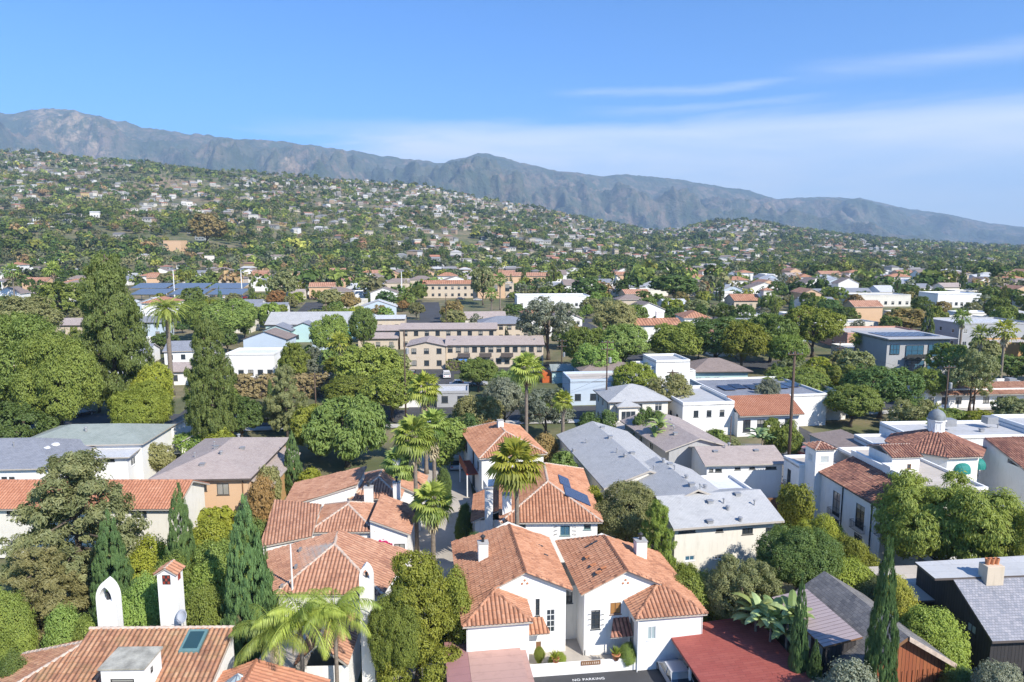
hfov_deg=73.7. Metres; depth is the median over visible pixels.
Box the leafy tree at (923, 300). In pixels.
[910,296,934,310]
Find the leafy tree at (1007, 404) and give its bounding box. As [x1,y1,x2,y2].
[989,395,1023,413]
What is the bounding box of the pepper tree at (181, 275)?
[177,269,194,281]
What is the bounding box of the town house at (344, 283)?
[339,277,353,287]
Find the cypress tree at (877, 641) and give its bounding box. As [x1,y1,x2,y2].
[864,535,899,681]
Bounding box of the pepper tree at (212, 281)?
[201,277,218,288]
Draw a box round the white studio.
[655,376,844,436]
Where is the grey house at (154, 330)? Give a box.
[140,316,173,335]
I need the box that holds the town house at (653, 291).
[636,288,667,295]
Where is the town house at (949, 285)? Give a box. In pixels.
[932,283,960,289]
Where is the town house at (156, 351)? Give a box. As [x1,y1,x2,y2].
[97,343,160,362]
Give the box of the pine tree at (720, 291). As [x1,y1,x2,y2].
[715,276,724,302]
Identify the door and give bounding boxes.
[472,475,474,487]
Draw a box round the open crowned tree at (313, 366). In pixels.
[296,346,323,373]
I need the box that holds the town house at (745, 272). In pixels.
[733,270,753,280]
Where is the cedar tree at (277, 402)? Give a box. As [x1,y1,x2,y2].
[261,364,308,436]
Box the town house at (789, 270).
[781,268,800,273]
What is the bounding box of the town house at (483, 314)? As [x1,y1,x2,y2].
[464,311,505,322]
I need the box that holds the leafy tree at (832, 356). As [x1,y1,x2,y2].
[828,349,845,366]
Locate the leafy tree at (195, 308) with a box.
[179,298,214,336]
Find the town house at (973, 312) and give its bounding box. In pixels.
[948,310,989,316]
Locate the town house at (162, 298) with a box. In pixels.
[139,296,184,312]
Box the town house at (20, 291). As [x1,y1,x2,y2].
[0,286,31,299]
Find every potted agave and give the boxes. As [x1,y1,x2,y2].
[548,649,562,662]
[609,645,621,660]
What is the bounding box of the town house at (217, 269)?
[213,267,234,272]
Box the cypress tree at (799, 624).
[788,572,808,673]
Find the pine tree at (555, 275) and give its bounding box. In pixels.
[550,259,557,281]
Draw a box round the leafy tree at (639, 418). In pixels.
[632,405,663,435]
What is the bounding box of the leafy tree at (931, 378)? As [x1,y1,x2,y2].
[911,366,948,395]
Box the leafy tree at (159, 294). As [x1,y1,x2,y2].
[153,293,164,296]
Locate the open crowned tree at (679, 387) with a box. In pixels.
[646,371,694,402]
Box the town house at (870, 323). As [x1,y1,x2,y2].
[841,319,877,325]
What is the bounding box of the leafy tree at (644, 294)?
[635,290,652,301]
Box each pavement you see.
[30,424,398,430]
[505,407,991,423]
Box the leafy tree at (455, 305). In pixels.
[439,300,463,314]
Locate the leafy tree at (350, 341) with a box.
[343,332,352,348]
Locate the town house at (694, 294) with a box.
[684,280,710,295]
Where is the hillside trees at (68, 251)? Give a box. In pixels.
[0,168,1023,298]
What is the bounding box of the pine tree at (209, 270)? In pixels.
[207,262,212,276]
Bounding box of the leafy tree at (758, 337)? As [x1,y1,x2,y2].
[716,318,771,365]
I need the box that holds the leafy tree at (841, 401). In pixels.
[822,383,884,427]
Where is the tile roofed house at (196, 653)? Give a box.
[0,625,235,681]
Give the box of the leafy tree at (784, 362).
[777,358,805,373]
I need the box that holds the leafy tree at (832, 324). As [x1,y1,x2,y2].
[782,304,847,356]
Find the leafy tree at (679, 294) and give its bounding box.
[673,291,689,300]
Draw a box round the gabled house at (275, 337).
[241,327,297,347]
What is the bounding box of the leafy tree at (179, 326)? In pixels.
[175,322,187,332]
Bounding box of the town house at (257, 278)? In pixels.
[247,272,270,284]
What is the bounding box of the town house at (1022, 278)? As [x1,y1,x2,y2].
[995,275,1023,279]
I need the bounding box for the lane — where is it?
[410,421,474,604]
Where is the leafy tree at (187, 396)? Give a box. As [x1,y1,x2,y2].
[181,379,240,410]
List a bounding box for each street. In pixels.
[2,398,902,426]
[171,302,323,420]
[174,314,882,322]
[223,359,837,373]
[407,302,453,414]
[558,309,810,454]
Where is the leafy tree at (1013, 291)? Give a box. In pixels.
[999,288,1023,304]
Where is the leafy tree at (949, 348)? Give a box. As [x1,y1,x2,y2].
[924,342,973,373]
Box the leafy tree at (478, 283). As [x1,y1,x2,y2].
[470,265,494,304]
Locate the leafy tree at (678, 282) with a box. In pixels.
[647,274,698,298]
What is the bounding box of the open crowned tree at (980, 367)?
[945,348,1001,411]
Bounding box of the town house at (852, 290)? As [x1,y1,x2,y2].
[839,288,871,292]
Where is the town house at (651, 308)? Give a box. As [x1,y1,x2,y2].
[631,300,664,317]
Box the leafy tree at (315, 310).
[307,308,325,311]
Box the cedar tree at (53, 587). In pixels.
[0,544,92,648]
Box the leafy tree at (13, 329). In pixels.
[0,311,69,402]
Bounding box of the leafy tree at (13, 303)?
[0,293,66,332]
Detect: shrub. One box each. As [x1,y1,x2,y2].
[0,586,39,664]
[0,646,28,678]
[38,600,82,648]
[71,612,97,641]
[120,570,160,625]
[122,532,191,586]
[148,442,176,470]
[152,549,193,594]
[172,432,201,454]
[178,515,242,559]
[184,558,226,620]
[185,579,225,625]
[189,535,254,600]
[201,427,234,440]
[239,609,273,654]
[242,516,267,554]
[246,472,275,521]
[256,465,282,499]
[297,467,321,481]
[428,416,466,468]
[436,465,452,509]
[437,562,474,647]
[453,501,472,539]
[454,412,480,440]
[533,645,545,663]
[535,432,558,462]
[547,448,578,466]
[548,651,566,662]
[578,409,617,426]
[588,485,604,532]
[619,641,636,665]
[670,560,698,585]
[674,568,732,621]
[706,427,728,442]
[726,438,744,445]
[742,575,785,632]
[776,482,817,528]
[794,512,847,544]
[810,655,879,681]
[817,554,875,596]
[836,533,879,576]
[854,575,897,600]
[873,573,920,620]
[900,602,973,676]
[935,665,972,681]
[968,657,1023,681]
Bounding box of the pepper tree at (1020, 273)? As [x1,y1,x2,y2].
[1012,270,1023,277]
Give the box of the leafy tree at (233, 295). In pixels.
[226,293,241,301]
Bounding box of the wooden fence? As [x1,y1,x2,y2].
[768,497,780,510]
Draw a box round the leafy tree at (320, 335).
[308,313,348,356]
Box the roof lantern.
[225,673,242,681]
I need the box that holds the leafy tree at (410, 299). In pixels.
[395,292,417,308]
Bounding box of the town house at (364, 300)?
[340,298,367,308]
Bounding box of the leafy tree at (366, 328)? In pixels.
[348,306,377,345]
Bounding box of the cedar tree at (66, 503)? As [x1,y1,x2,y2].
[0,448,151,608]
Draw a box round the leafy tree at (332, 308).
[322,305,339,310]
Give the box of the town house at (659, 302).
[655,299,685,311]
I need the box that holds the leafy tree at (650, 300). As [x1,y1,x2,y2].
[638,297,657,304]
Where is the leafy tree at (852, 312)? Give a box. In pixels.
[837,307,861,318]
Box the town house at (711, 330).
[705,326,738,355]
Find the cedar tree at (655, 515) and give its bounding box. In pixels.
[639,498,677,564]
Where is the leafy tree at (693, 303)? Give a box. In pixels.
[684,299,709,310]
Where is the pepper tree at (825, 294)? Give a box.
[821,290,829,296]
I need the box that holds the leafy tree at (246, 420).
[230,394,263,436]
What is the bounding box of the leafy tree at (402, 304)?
[397,300,409,311]
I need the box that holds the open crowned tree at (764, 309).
[758,307,773,313]
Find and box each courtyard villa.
[261,494,414,565]
[266,530,409,644]
[285,458,427,530]
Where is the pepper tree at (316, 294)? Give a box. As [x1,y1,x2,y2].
[310,290,320,297]
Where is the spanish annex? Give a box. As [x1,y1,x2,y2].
[978,436,1023,510]
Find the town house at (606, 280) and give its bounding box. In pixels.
[594,279,613,285]
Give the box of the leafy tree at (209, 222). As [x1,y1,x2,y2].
[185,212,227,248]
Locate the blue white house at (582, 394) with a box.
[562,371,631,405]
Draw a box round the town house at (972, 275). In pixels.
[969,274,988,277]
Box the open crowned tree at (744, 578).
[701,550,783,623]
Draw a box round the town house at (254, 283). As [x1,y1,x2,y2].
[251,278,266,287]
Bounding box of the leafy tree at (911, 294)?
[902,291,915,298]
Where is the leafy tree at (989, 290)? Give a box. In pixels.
[979,285,1001,297]
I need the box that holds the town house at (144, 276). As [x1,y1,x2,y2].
[139,272,159,282]
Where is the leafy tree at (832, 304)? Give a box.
[815,299,844,312]
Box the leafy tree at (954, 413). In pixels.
[924,406,967,419]
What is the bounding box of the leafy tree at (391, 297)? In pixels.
[376,290,396,302]
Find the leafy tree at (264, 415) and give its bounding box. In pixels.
[259,406,283,430]
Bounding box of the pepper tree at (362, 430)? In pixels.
[301,393,390,467]
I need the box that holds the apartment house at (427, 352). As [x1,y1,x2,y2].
[405,335,446,368]
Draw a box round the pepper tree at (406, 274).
[396,269,411,277]
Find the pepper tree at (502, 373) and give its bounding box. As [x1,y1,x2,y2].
[492,369,532,393]
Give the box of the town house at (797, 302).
[794,297,833,307]
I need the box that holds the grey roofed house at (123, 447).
[0,423,175,478]
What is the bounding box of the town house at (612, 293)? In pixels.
[609,286,618,295]
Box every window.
[110,679,133,681]
[130,511,147,519]
[131,456,136,466]
[173,445,181,453]
[217,484,229,495]
[394,544,404,548]
[411,348,415,353]
[412,360,416,365]
[424,348,428,353]
[424,360,428,365]
[436,348,441,353]
[437,360,441,365]
[441,396,447,402]
[447,347,452,352]
[456,347,460,352]
[464,347,468,352]
[472,347,476,352]
[535,599,539,616]
[546,609,555,633]
[560,526,569,534]
[566,590,572,603]
[575,394,580,400]
[584,524,590,528]
[590,394,595,400]
[590,610,600,630]
[610,602,621,615]
[621,411,635,419]
[630,618,633,643]
[647,626,656,640]
[655,403,661,410]
[678,530,695,533]
[684,555,694,561]
[693,411,698,417]
[706,410,711,416]
[714,554,721,559]
[719,410,724,416]
[742,420,750,432]
[742,528,753,535]
[757,419,764,427]
[765,466,776,469]
[787,469,790,482]
[801,633,810,651]
[807,453,812,461]
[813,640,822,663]
[820,456,828,463]
[832,491,840,515]
[854,531,861,540]
[855,503,864,530]
[890,345,899,354]
[905,345,923,356]
[905,360,923,369]
[927,360,938,370]
[928,344,940,355]
[955,397,961,403]
[965,621,975,636]
[982,397,988,403]
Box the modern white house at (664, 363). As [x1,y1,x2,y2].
[634,353,695,385]
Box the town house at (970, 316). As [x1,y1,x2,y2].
[946,315,984,316]
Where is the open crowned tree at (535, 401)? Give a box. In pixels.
[519,387,576,432]
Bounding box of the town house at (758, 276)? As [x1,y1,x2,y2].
[753,274,764,279]
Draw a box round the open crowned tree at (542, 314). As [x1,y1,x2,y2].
[515,295,578,359]
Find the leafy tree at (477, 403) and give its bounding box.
[452,394,504,424]
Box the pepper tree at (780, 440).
[761,417,804,454]
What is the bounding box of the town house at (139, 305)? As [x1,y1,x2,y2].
[137,296,158,309]
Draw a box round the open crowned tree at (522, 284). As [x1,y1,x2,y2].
[515,282,529,292]
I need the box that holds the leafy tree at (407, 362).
[376,354,411,370]
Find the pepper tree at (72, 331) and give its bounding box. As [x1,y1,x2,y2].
[64,326,86,341]
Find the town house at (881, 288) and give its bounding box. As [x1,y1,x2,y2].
[869,285,893,292]
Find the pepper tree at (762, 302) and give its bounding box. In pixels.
[756,291,776,307]
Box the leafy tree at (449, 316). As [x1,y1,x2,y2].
[440,310,467,322]
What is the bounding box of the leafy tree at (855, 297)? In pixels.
[843,294,864,303]
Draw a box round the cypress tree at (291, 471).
[284,430,302,493]
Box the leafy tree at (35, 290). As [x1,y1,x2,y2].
[28,288,40,294]
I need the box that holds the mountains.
[0,108,1023,244]
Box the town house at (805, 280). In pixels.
[795,277,824,286]
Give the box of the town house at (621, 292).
[618,289,648,297]
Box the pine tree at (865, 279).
[862,270,869,285]
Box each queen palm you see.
[228,599,316,667]
[250,587,351,671]
[290,586,381,681]
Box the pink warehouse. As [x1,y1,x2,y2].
[820,326,922,345]
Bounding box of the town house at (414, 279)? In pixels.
[409,276,429,286]
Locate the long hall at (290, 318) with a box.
[264,311,355,338]
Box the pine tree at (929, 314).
[920,306,934,333]
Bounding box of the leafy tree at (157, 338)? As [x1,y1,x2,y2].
[150,331,179,348]
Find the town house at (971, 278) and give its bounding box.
[965,277,990,289]
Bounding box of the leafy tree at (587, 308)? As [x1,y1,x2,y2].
[581,304,593,318]
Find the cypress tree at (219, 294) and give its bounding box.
[217,285,222,298]
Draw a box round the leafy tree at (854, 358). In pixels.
[835,348,875,369]
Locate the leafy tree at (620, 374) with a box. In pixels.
[611,361,656,386]
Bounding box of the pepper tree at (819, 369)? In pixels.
[800,364,830,382]
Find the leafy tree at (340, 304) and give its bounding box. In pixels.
[329,301,343,308]
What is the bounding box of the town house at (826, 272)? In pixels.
[815,271,841,275]
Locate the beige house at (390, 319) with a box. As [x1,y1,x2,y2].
[373,315,406,324]
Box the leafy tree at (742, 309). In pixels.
[730,304,755,317]
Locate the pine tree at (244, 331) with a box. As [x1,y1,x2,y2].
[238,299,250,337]
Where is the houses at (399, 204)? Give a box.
[0,150,1021,275]
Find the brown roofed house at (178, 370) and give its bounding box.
[167,362,192,384]
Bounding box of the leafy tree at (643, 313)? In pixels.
[626,303,649,320]
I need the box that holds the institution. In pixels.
[422,274,513,297]
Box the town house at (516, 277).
[501,272,521,282]
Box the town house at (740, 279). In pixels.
[724,276,747,288]
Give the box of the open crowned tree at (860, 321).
[849,319,864,325]
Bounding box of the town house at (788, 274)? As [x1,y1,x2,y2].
[782,272,801,275]
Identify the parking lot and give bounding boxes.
[533,666,697,681]
[732,444,798,481]
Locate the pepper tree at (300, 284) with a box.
[296,279,307,288]
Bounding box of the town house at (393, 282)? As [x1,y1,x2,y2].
[384,278,409,293]
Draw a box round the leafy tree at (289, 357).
[278,341,311,374]
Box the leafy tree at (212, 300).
[205,299,215,303]
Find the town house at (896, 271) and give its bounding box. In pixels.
[891,270,912,274]
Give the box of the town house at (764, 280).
[751,279,775,283]
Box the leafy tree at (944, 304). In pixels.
[936,301,951,311]
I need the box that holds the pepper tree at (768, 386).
[754,378,780,394]
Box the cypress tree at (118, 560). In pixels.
[89,508,135,624]
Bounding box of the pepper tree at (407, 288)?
[403,285,412,293]
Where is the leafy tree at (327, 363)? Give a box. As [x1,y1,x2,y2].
[323,356,352,373]
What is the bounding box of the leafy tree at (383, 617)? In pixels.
[365,580,422,678]
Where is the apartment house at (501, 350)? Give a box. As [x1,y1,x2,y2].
[445,335,544,366]
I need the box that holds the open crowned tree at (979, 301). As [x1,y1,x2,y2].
[971,294,992,309]
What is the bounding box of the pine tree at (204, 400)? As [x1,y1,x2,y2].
[182,315,238,437]
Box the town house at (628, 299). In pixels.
[613,295,640,304]
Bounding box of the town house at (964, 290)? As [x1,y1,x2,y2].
[945,289,976,291]
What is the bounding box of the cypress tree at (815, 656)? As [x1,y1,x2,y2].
[806,639,822,681]
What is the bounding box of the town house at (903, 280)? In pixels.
[901,278,916,284]
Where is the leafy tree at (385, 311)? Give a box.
[377,306,394,314]
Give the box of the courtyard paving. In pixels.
[394,612,612,678]
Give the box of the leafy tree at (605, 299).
[598,297,614,303]
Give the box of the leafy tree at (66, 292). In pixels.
[32,281,84,314]
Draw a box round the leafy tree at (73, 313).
[68,308,92,317]
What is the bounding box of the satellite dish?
[176,609,186,624]
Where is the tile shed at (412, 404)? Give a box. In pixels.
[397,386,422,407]
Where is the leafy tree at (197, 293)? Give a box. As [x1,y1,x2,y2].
[180,286,204,301]
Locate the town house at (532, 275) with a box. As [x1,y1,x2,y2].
[526,272,549,284]
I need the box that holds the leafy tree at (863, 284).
[856,281,874,287]
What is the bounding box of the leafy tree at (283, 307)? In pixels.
[274,304,288,311]
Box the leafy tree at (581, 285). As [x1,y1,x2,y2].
[571,276,607,294]
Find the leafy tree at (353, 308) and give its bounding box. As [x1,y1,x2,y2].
[348,306,363,310]
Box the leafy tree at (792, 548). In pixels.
[752,522,846,590]
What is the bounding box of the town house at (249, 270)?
[243,268,254,273]
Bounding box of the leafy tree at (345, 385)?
[321,373,374,402]
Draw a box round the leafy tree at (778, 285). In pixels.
[767,281,788,295]
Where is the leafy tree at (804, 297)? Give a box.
[799,292,818,305]
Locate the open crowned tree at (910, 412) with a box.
[882,397,940,420]
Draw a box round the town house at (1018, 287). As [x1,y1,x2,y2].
[1001,285,1023,293]
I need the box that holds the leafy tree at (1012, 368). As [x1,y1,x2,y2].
[993,354,1023,377]
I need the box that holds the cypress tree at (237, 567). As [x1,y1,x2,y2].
[220,493,276,665]
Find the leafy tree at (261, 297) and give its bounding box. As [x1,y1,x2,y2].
[257,294,266,300]
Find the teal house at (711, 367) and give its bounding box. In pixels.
[690,358,753,377]
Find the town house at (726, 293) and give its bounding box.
[713,291,742,300]
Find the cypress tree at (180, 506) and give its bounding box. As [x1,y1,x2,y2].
[164,482,197,582]
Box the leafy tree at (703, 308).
[693,303,707,314]
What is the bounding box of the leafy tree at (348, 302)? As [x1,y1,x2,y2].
[341,292,361,307]
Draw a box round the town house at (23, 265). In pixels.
[6,262,29,269]
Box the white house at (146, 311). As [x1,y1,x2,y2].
[140,310,156,315]
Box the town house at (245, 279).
[219,275,248,286]
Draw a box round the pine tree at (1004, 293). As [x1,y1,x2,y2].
[999,284,1007,305]
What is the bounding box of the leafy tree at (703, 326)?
[681,316,753,357]
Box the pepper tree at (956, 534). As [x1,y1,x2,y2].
[870,468,1023,560]
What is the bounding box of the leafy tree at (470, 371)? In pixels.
[458,357,499,391]
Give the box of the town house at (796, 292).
[790,287,822,297]
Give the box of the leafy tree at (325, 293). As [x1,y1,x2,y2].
[318,288,340,304]
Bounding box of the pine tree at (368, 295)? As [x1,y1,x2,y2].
[365,290,369,301]
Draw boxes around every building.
[225,347,282,377]
[515,293,589,307]
[808,429,864,447]
[831,343,853,353]
[839,293,910,305]
[852,330,957,374]
[854,414,1023,482]
[918,291,981,307]
[923,317,1023,347]
[976,338,1023,362]
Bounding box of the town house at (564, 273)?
[552,270,566,281]
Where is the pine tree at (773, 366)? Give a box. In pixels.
[771,362,777,375]
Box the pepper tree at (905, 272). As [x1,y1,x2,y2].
[897,269,909,275]
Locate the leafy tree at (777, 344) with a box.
[766,331,810,362]
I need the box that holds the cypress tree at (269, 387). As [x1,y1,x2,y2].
[267,379,271,397]
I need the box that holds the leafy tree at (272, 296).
[265,290,285,301]
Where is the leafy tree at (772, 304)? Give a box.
[768,302,781,309]
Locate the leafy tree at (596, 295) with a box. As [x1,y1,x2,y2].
[585,291,602,300]
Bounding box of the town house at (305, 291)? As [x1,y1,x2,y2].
[286,289,307,298]
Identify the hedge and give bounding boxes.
[197,505,236,532]
[233,372,341,398]
[446,359,480,370]
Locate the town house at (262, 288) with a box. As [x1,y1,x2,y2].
[255,284,267,290]
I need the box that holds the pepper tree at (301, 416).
[288,403,346,456]
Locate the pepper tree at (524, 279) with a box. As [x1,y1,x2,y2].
[517,277,528,289]
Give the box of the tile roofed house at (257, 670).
[216,658,330,681]
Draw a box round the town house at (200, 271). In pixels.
[196,270,206,274]
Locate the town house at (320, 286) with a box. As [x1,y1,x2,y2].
[308,282,336,298]
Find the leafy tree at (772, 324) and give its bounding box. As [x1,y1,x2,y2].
[747,312,799,362]
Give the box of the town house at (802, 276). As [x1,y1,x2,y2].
[796,274,811,278]
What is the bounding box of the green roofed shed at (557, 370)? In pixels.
[547,364,573,382]
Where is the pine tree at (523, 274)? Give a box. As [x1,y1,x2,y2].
[521,263,526,278]
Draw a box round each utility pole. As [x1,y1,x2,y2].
[308,373,317,409]
[403,331,408,416]
[557,339,566,363]
[601,340,613,389]
[787,351,803,454]
[943,365,955,408]
[972,373,976,410]
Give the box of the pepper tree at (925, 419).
[917,413,950,423]
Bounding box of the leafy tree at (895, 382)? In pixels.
[838,363,925,418]
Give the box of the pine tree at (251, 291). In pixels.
[248,280,255,298]
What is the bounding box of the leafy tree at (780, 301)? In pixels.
[772,296,785,305]
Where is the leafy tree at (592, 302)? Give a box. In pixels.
[579,298,600,315]
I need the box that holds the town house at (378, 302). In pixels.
[361,299,397,314]
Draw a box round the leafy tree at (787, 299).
[782,295,794,305]
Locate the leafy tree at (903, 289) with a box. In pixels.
[892,284,919,293]
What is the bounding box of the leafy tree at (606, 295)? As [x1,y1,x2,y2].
[600,292,611,297]
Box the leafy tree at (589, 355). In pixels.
[570,341,621,366]
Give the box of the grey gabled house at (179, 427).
[170,413,233,454]
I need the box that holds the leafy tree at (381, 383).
[356,367,420,420]
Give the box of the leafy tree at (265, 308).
[259,302,280,317]
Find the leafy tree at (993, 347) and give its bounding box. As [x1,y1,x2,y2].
[968,339,1004,378]
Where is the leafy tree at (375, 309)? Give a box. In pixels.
[371,304,385,314]
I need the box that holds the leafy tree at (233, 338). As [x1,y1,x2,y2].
[217,328,237,351]
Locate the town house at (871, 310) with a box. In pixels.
[842,300,883,322]
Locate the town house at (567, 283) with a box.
[560,279,576,292]
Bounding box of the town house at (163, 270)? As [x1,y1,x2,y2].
[158,268,172,272]
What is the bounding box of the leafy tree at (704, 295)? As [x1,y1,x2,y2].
[695,291,711,300]
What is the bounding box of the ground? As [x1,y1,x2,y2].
[0,152,1023,681]
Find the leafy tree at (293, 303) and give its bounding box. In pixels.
[283,295,298,311]
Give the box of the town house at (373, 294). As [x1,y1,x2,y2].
[370,286,398,303]
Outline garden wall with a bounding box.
[530,658,636,676]
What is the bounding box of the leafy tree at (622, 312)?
[592,299,637,327]
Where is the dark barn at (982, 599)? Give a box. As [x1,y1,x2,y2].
[869,556,1023,680]
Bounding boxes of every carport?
[130,289,173,298]
[131,283,172,294]
[169,289,211,295]
[170,283,211,288]
[207,289,247,296]
[208,283,248,288]
[444,640,533,681]
[671,618,814,681]
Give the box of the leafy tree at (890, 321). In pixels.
[878,315,902,326]
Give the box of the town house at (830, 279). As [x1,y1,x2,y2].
[827,277,838,282]
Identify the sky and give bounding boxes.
[0,0,1023,226]
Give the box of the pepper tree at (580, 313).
[575,309,585,323]
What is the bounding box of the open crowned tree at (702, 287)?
[694,281,705,293]
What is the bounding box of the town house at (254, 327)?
[234,319,259,332]
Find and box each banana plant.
[645,414,671,436]
[731,592,781,631]
[745,427,775,444]
[745,592,792,641]
[764,589,814,651]
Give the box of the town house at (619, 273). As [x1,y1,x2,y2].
[611,271,625,279]
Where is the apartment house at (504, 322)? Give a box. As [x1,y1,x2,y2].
[477,316,528,335]
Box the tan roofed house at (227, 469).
[149,434,300,522]
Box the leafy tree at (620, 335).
[597,323,650,361]
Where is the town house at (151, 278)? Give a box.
[146,274,175,287]
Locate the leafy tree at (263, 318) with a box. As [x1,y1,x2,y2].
[259,315,267,325]
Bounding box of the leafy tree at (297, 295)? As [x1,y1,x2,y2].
[287,292,305,307]
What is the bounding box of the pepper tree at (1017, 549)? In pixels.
[976,506,1023,557]
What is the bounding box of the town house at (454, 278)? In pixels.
[442,276,463,279]
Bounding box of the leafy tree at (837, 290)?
[827,286,849,299]
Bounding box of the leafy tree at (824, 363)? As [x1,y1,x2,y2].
[805,356,834,374]
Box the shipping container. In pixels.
[540,370,551,382]
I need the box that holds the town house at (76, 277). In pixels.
[67,275,85,280]
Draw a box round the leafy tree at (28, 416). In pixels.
[0,401,60,437]
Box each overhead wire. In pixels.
[318,372,662,378]
[330,379,652,384]
[624,344,829,353]
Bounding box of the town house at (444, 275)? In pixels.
[437,272,457,279]
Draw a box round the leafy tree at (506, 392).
[481,374,524,422]
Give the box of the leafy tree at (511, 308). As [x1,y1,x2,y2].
[503,304,523,315]
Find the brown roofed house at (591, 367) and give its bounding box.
[573,360,637,375]
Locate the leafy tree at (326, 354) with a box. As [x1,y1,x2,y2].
[316,349,337,365]
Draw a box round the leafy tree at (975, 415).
[956,408,996,419]
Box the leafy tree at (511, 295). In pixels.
[508,292,519,301]
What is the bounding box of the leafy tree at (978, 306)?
[960,302,981,309]
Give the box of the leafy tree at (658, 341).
[647,320,704,355]
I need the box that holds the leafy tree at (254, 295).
[251,293,265,299]
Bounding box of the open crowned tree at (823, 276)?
[816,274,826,280]
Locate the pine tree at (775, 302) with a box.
[770,297,778,314]
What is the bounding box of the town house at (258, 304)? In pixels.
[254,302,290,313]
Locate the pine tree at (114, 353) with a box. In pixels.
[71,248,154,410]
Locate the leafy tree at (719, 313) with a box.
[713,304,737,317]
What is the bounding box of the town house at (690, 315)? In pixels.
[674,310,710,321]
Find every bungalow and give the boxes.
[358,332,399,349]
[360,325,399,331]
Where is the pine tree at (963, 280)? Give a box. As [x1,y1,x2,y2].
[959,269,967,288]
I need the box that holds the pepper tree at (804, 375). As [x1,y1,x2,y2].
[760,366,834,391]
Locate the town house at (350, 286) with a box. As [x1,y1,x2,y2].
[345,283,366,289]
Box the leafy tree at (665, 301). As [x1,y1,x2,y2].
[660,298,684,313]
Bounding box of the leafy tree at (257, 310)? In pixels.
[249,307,259,319]
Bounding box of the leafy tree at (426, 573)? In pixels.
[376,548,463,681]
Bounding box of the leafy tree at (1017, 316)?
[1015,312,1023,319]
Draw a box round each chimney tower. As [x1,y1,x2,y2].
[96,576,123,626]
[153,559,185,625]
[359,562,376,681]
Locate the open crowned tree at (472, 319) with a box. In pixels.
[470,313,482,322]
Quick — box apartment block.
[556,421,784,574]
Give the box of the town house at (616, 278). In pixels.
[598,274,619,281]
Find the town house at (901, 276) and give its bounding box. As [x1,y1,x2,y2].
[884,273,910,280]
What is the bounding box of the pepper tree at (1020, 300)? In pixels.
[1014,295,1023,306]
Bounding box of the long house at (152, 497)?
[0,479,209,557]
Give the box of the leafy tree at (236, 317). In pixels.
[201,298,257,344]
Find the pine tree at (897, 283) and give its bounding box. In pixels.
[892,273,902,292]
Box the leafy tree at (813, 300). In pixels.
[805,296,827,308]
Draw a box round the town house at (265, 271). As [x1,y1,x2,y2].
[250,270,270,273]
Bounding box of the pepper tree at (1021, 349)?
[1019,335,1023,356]
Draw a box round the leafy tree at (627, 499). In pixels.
[593,479,663,543]
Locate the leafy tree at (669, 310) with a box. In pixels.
[664,306,682,317]
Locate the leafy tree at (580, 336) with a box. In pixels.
[558,326,611,357]
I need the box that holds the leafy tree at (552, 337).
[551,332,559,345]
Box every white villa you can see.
[451,522,572,659]
[459,419,547,496]
[470,462,603,561]
[555,532,708,671]
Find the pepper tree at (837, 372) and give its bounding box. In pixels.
[828,363,855,386]
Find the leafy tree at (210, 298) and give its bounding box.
[207,297,225,303]
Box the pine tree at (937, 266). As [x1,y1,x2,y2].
[935,260,940,271]
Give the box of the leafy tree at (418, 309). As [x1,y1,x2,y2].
[408,302,425,318]
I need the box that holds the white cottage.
[259,614,360,681]
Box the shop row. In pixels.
[899,377,1023,407]
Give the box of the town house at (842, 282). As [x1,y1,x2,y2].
[831,277,859,288]
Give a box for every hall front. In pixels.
[260,322,294,333]
[291,320,319,341]
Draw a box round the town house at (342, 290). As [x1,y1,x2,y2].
[321,287,353,293]
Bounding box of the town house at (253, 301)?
[244,299,265,303]
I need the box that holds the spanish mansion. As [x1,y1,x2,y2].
[782,406,988,565]
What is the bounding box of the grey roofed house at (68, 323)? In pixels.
[56,318,82,334]
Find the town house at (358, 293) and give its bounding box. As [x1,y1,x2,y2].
[353,290,370,298]
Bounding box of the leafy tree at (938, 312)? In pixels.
[926,306,949,316]
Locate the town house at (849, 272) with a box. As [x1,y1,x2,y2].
[841,270,856,275]
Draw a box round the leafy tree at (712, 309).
[706,304,719,318]
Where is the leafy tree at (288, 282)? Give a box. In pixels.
[265,270,297,294]
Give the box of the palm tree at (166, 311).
[140,296,189,395]
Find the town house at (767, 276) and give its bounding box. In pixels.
[759,274,775,278]
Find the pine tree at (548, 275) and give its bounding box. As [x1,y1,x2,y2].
[545,266,551,284]
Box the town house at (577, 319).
[546,311,582,336]
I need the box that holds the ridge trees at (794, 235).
[0,147,1023,252]
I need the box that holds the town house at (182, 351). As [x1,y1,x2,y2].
[162,340,222,364]
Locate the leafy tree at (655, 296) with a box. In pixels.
[652,293,665,300]
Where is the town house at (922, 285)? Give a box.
[907,283,932,292]
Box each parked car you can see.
[71,408,95,417]
[442,370,450,377]
[449,379,468,383]
[450,457,461,469]
[468,381,487,385]
[656,658,693,681]
[798,446,805,453]
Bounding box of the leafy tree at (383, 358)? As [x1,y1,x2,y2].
[332,341,403,379]
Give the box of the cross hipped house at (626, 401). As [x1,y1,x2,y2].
[593,384,671,429]
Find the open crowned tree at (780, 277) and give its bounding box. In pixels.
[774,274,788,282]
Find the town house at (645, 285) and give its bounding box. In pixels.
[642,281,650,287]
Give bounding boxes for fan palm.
[1,262,22,294]
[41,260,63,282]
[327,330,351,368]
[379,446,420,480]
[389,413,437,553]
[407,370,443,473]
[409,477,455,559]
[416,407,452,498]
[483,436,546,524]
[484,287,498,310]
[493,272,507,309]
[508,351,544,432]
[551,389,573,432]
[847,333,861,350]
[950,308,973,343]
[968,324,992,377]
[987,318,1020,377]
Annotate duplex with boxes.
[620,410,727,468]
[689,442,783,497]

